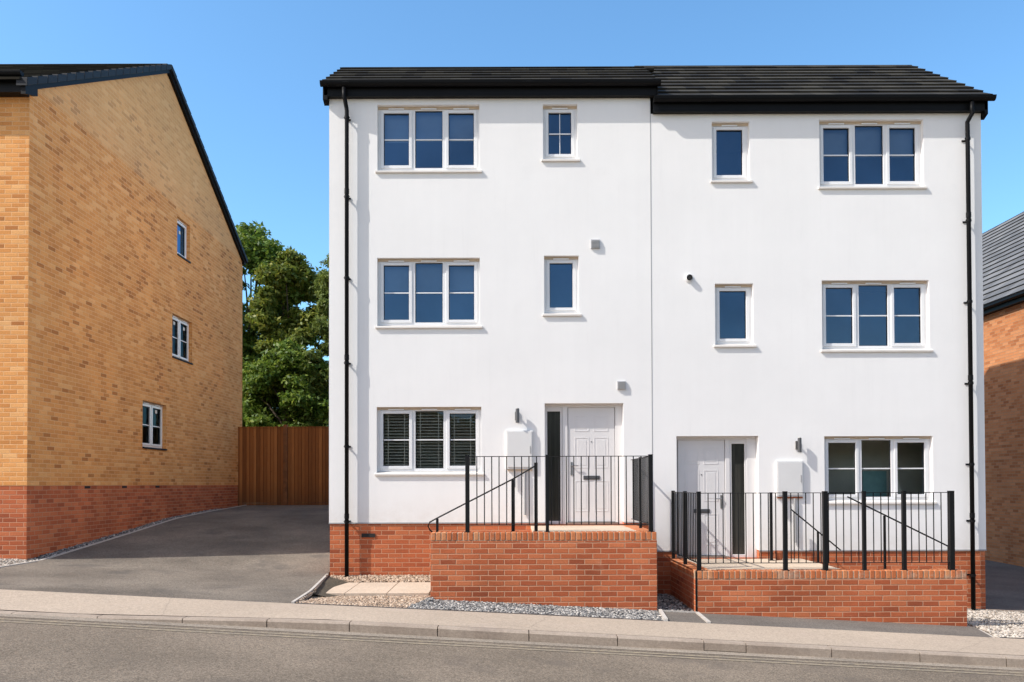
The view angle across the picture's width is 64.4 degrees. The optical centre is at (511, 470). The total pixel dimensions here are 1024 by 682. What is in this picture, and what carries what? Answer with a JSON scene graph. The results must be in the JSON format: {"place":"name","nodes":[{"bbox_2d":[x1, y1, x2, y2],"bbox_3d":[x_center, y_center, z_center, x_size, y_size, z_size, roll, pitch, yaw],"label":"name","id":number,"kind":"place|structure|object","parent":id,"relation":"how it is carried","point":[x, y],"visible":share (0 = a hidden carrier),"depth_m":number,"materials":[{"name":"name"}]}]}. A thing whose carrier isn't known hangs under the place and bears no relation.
{"place":"outdoors","nodes":[
{"label":"outdoors","id":0,"kind":"place"},
{"bbox_2d":[0,558,35,565],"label":"gravel","id":1,"kind":"structure","parent":0,"point":[7,561],"depth_m":12.95,"materials":[{"name":"grey gravel"}]},
{"bbox_2d":[27,508,222,559],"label":"gravel","id":2,"kind":"structure","parent":0,"point":[63,550],"depth_m":15.70,"materials":[{"name":"grey gravel"}]},
{"bbox_2d":[0,505,329,602],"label":"driveway","id":3,"kind":"structure","parent":0,"point":[268,553],"depth_m":13.77,"materials":[{"name":"grey asphalt"}]},
{"bbox_2d":[326,582,430,595],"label":"path","id":4,"kind":"structure","parent":0,"point":[385,588],"depth_m":12.03,"materials":[{"name":"beige concrete"}]},
{"bbox_2d":[0,616,1023,681],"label":"road","id":5,"kind":"structure","parent":0,"point":[31,652],"depth_m":7.40,"materials":[{"name":"grey asphalt"}]},
{"bbox_2d":[0,613,1023,670],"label":"road channel","id":6,"kind":"object","parent":5,"relation":"on","point":[513,642],"visible":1,"depth_m":8.57,"materials":[{"name":"grey concrete"}]},
{"bbox_2d":[0,621,1023,675],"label":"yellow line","id":7,"kind":"object","parent":5,"relation":"on","point":[513,648],"visible":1,"depth_m":8.20,"materials":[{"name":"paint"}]},
{"bbox_2d":[0,618,1023,673],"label":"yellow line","id":8,"kind":"object","parent":5,"relation":"on","point":[511,645],"visible":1,"depth_m":8.34,"materials":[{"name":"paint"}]},
{"bbox_2d":[0,589,1023,654],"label":"pavement","id":9,"kind":"structure","parent":0,"point":[44,601],"depth_m":9.29,"materials":[{"name":"grey concrete"}]},
{"bbox_2d":[0,0,1023,359],"label":"sky","id":10,"kind":"structure","parent":0,"point":[249,73],"materials":[{"name":"blue"}]},
{"bbox_2d":[4,572,1023,666],"bbox_3d":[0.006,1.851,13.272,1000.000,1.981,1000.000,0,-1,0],"label":"ground","id":11,"kind":"structure","parent":0,"point":[315,596],"depth_m":9.10,"materials":[{"name":"soil"}]},
{"bbox_2d":[0,505,245,567],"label":"edging","id":12,"kind":"object","parent":11,"relation":"on","point":[109,539],"visible":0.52,"depth_m":15.34,"materials":[{"name":"grey concrete"}]},
{"bbox_2d":[0,63,247,559],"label":"detached house","id":13,"kind":"structure","parent":11,"relation":"on","point":[123,259],"depth_m":16.11,"materials":[{"name":"brick"}]},
{"bbox_2d":[142,401,162,447],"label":"window","id":14,"kind":"structure","parent":13,"relation":"in","point":[150,426],"depth_m":18.55,"materials":[{"name":"white plastic"}]},
{"bbox_2d":[172,314,188,361],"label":"window","id":15,"kind":"structure","parent":13,"relation":"in","point":[178,341],"depth_m":20.09,"materials":[{"name":"white plastic"}]},
{"bbox_2d":[177,218,186,257],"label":"window","id":16,"kind":"structure","parent":13,"relation":"in","point":[180,224],"depth_m":19.99,"materials":[{"name":"white plastic"}]},
{"bbox_2d":[235,220,321,418],"bbox_3d":[-9.704,-4.142,30.731,5.983,10.748,6.112,-1,-1,40],"label":"broadleaf tree","id":17,"kind":"object","parent":11,"relation":"on","point":[259,246],"visible":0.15,"depth_m":29.98,"materials":[{"name":"green plant"}]},
{"bbox_2d":[238,425,328,505],"bbox_3d":[-4.394,-0.124,23.540,7.212,2.440,0.130,0,-1,0],"label":"timber fence","id":18,"kind":"object","parent":11,"relation":"on","point":[285,465],"visible":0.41,"depth_m":23.55,"materials":[{"name":"brown wood"}]},
{"bbox_2d":[242,337,328,426],"bbox_3d":[-7.582,-1.590,28.070,5.574,5.981,3.812,0,-1,0],"label":"broadleaf tree","id":19,"kind":"object","parent":11,"relation":"on","point":[284,356],"visible":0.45,"depth_m":27.38,"materials":[{"name":"green plant"}]},
{"bbox_2d":[242,246,328,410],"bbox_3d":[-8.342,-3.433,29.771,4.127,9.622,4.827,0,-1,0],"label":"broadleaf tree","id":20,"kind":"object","parent":11,"relation":"on","point":[292,269],"visible":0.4,"depth_m":29.28,"materials":[{"name":"green plant"}]},
{"bbox_2d":[285,253,328,426],"bbox_3d":[-6.239,-3.305,28.885,4.207,8.994,4.001,0,-1,-24],"label":"broadleaf tree","id":21,"kind":"object","parent":11,"relation":"on","point":[320,351],"visible":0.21,"depth_m":27.83,"materials":[{"name":"green plant"}]},
{"bbox_2d":[291,574,328,603],"bbox_3d":[-2.827,1.671,11.543,0.036,0.129,3.434,0,-1,-6],"label":"edging","id":22,"kind":"object","parent":11,"relation":"on","point":[319,583],"visible":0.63,"depth_m":11.38,"materials":[{"name":"grey concrete"}]},
{"bbox_2d":[313,576,364,596],"bbox_3d":[-0.469,1.838,12.322,5.010,0.305,1.900,0,-1,0],"label":"gravel bed","id":23,"kind":"object","parent":11,"relation":"on","point":[327,584],"visible":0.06,"depth_m":12.34,"materials":[{"name":"gravel"}]},
{"bbox_2d":[295,588,430,607],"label":"gravel","id":24,"kind":"structure","parent":23,"relation":"on","point":[404,601],"depth_m":10.61,"materials":[{"name":"beige gravel"}]},
{"bbox_2d":[325,574,430,582],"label":"gravel","id":25,"kind":"structure","parent":23,"relation":"on","point":[360,578],"depth_m":13.03,"materials":[{"name":"beige gravel"}]},
{"bbox_2d":[297,603,663,620],"bbox_3d":[-0.382,1.731,9.843,4.426,0.285,0.035,0,-1,0],"label":"edging","id":26,"kind":"object","parent":11,"relation":"on","point":[482,611],"visible":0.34,"depth_m":9.83,"materials":[{"name":"grey concrete"}]},
{"bbox_2d":[320,66,660,576],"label":"terraced house","id":27,"kind":"structure","parent":11,"relation":"on","point":[490,280],"depth_m":13.36,"materials":[{"name":"white paint"}]},
{"bbox_2d":[375,107,481,172],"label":"window","id":28,"kind":"structure","parent":27,"relation":"in","point":[410,139],"depth_m":13.61,"materials":[{"name":"white plastic"}]},
{"bbox_2d":[375,259,482,328],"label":"window","id":29,"kind":"structure","parent":27,"relation":"in","point":[413,293],"depth_m":13.57,"materials":[{"name":"white plastic"}]},
{"bbox_2d":[375,407,483,475],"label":"window","id":30,"kind":"structure","parent":27,"relation":"in","point":[413,441],"depth_m":13.49,"materials":[{"name":"white plastic"}]},
{"bbox_2d":[541,106,579,161],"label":"window","id":31,"kind":"structure","parent":27,"relation":"in","point":[559,122],"depth_m":13.48,"materials":[{"name":"white plastic"}]},
{"bbox_2d":[542,257,581,315],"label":"window","id":32,"kind":"structure","parent":27,"relation":"in","point":[560,273],"depth_m":13.45,"materials":[{"name":"white plastic"}]},
{"bbox_2d":[568,407,614,521],"bbox_3d":[1.315,-0.105,13.447,0.770,1.889,0.099,0,-1,0],"label":"door","id":33,"kind":"structure","parent":27,"relation":"in","point":[591,431],"depth_m":13.45,"materials":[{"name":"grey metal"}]},
{"bbox_2d":[0,610,1023,667],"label":"kerb","id":34,"kind":"structure","parent":11,"relation":"on","point":[703,644],"depth_m":8.67,"materials":[{"name":"concrete"}]},
{"bbox_2d":[431,525,656,609],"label":"retaining wall","id":35,"kind":"structure","parent":11,"relation":"on","point":[608,569],"depth_m":11.38,"materials":[{"name":"red brick"}]},
{"bbox_2d":[464,454,654,532],"bbox_3d":[0.662,0.329,12.333,2.672,1.088,1.867,0,-1,0],"label":"railing","id":36,"kind":"object","parent":35,"relation":"on","point":[639,513],"visible":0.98,"depth_m":11.44,"materials":[{"name":"black metal"}]},
{"bbox_2d":[531,526,638,531],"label":"entrance steps","id":37,"kind":"structure","parent":11,"relation":"on","point":[584,528],"depth_m":12.42,"materials":[{"name":"beige concrete"}]},
{"bbox_2d":[428,463,537,531],"bbox_3d":[-0.425,0.809,11.738,1.596,1.865,0.050,0,-1,0],"label":"handrail","id":38,"kind":"object","parent":37,"relation":"on","point":[512,509],"visible":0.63,"depth_m":11.72,"materials":[{"name":"black metal"}]},
{"bbox_2d":[659,609,667,620],"bbox_3d":[1.966,1.897,10.594,0.045,0.196,1.499,0,-1,8],"label":"edging","id":39,"kind":"object","parent":11,"relation":"on","point":[664,616],"visible":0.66,"depth_m":10.29,"materials":[{"name":"grey concrete"}]},
{"bbox_2d":[663,610,695,612],"bbox_3d":[2.322,1.984,11.344,0.511,0.099,0.030,0,-1,0],"label":"edging","id":40,"kind":"object","parent":11,"relation":"on","point":[679,611],"visible":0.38,"depth_m":11.33,"materials":[{"name":"grey concrete"}]},
{"bbox_2d":[696,612,710,622],"bbox_3d":[2.483,1.928,10.593,0.045,0.186,1.499,0,-1,7],"label":"edging","id":41,"kind":"object","parent":11,"relation":"on","point":[705,619],"visible":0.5,"depth_m":10.41,"materials":[{"name":"grey concrete"}]},
{"bbox_2d":[687,559,839,569],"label":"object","id":42,"kind":"structure","parent":11,"relation":"on","point":[757,564],"depth_m":12.31,"materials":[{"name":"beige concrete"}]},
{"bbox_2d":[769,492,772,559],"bbox_3d":[4.138,0.883,12.987,0.090,1.083,0.090,0,-1,0],"label":"newel post","id":43,"kind":"object","parent":42,"relation":"on","point":[771,520],"visible":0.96,"depth_m":12.97,"materials":[{"name":"black metal"}]},
{"bbox_2d":[791,509,840,561],"bbox_3d":[4.851,1.109,12.983,0.799,1.013,0.030,0,-1,0],"label":"handrail","id":44,"kind":"object","parent":42,"relation":"on","point":[818,532],"visible":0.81,"depth_m":12.97,"materials":[{"name":"black metal"}]},
{"bbox_2d":[847,496,947,568],"bbox_3d":[5.581,1.250,11.681,1.524,1.785,0.030,0,-1,0],"label":"handrail","id":45,"kind":"object","parent":42,"relation":"on","point":[884,538],"visible":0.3,"depth_m":11.68,"materials":[{"name":"black metal"}]},
{"bbox_2d":[671,559,966,625],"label":"retaining wall","id":46,"kind":"structure","parent":11,"relation":"on","point":[927,596],"depth_m":11.37,"materials":[{"name":"red brick"}]},
{"bbox_2d":[671,491,956,611],"bbox_3d":[4.397,1.157,12.322,3.662,1.718,1.889,0,-1,0],"label":"railing","id":47,"kind":"object","parent":46,"relation":"on","point":[685,544],"visible":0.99,"depth_m":11.43,"materials":[{"name":"black metal"}]},
{"bbox_2d":[650,65,996,609],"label":"terraced house","id":48,"kind":"structure","parent":11,"relation":"on","point":[817,276],"depth_m":13.36,"materials":[{"name":"white paint"}]},
{"bbox_2d":[677,440,724,555],"bbox_3d":[3.131,0.442,13.438,0.770,1.906,0.099,0,-1,0],"label":"door","id":49,"kind":"structure","parent":48,"relation":"in","point":[700,463],"depth_m":13.44,"materials":[{"name":"grey metal"}]},
{"bbox_2d":[710,123,752,182],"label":"window","id":50,"kind":"structure","parent":48,"relation":"in","point":[729,141],"depth_m":14.35,"materials":[{"name":"white plastic"}]},
{"bbox_2d":[713,285,756,347],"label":"window","id":51,"kind":"structure","parent":48,"relation":"in","point":[733,303],"depth_m":13.45,"materials":[{"name":"white plastic"}]},
{"bbox_2d":[818,121,927,188],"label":"window","id":52,"kind":"structure","parent":48,"relation":"in","point":[852,155],"depth_m":13.60,"materials":[{"name":"blue glass"}]},
{"bbox_2d":[862,471,886,495],"bbox_3d":[6.061,0.217,13.608,0.400,0.430,0.020,0,-1,0],"label":"window pane","id":53,"kind":"structure","parent":48,"relation":"in","point":[874,481],"depth_m":13.60,"materials":[{"name":"glass"}]},
{"bbox_2d":[820,281,932,351],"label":"window","id":54,"kind":"structure","parent":48,"relation":"in","point":[891,316],"depth_m":14.76,"materials":[{"name":"blue glass"}]},
{"bbox_2d":[824,436,936,503],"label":"window","id":55,"kind":"structure","parent":48,"relation":"in","point":[905,459],"depth_m":14.30,"materials":[{"name":"white plastic"}]},
{"bbox_2d":[967,608,1023,611],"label":"edging","id":56,"kind":"object","parent":11,"relation":"on","point":[998,610],"visible":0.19,"depth_m":13.22,"materials":[{"name":"concrete"}]},
{"bbox_2d":[982,212,1023,566],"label":"detached house","id":57,"kind":"structure","parent":11,"relation":"on","point":[1003,284],"depth_m":21.11,"materials":[{"name":"orange brick"}]},
{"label":"gravel bed","id":58,"kind":"structure","parent":11,"relation":"on","visible":0},
{"bbox_2d":[406,597,662,619],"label":"gravel","id":59,"kind":"structure","parent":58,"relation":"on","point":[450,604],"depth_m":10.51,"materials":[{"name":"grey gravel"}]},
{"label":"gravel bed","id":60,"kind":"structure","parent":11,"relation":"on","visible":0},
{"bbox_2d":[967,609,1023,637],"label":"gravel","id":61,"kind":"structure","parent":60,"relation":"on","point":[996,624],"depth_m":11.87,"materials":[{"name":"grey gravel"}]},
{"bbox_2d":[657,594,692,610],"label":"gravel","id":62,"kind":"structure","parent":0,"point":[667,602],"depth_m":12.06,"materials":[{"name":"grey gravel"}]},
{"bbox_2d":[663,611,705,622],"bbox_3d":[2.225,1.899,10.585,0.476,0.143,1.604,0,-1,7],"label":"tarmac apron","id":63,"kind":"object","parent":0,"point":[683,617],"visible":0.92,"depth_m":10.48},
{"bbox_2d":[774,551,782,559],"bbox_3d":[4.284,1.354,13.059,0.164,0.141,0.160,0,-1,0],"label":"plant pot","id":64,"kind":"object","parent":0,"point":[779,555],"visible":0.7,"depth_m":13.00,"materials":[{"name":"ceramic"}]},
{"bbox_2d":[701,613,990,636],"bbox_3d":[4.431,2.010,10.594,4.050,0.323,1.550,0,-1,0],"label":"tarmac apron","id":65,"kind":"object","parent":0,"point":[842,625],"visible":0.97,"depth_m":10.53,"materials":[{"name":"grey asphalt"}]},
{"bbox_2d":[985,560,1023,610],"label":"side driveway","id":66,"kind":"structure","parent":0,"point":[1004,584],"depth_m":16.68,"materials":[{"name":"grey asphalt"}]}
]}

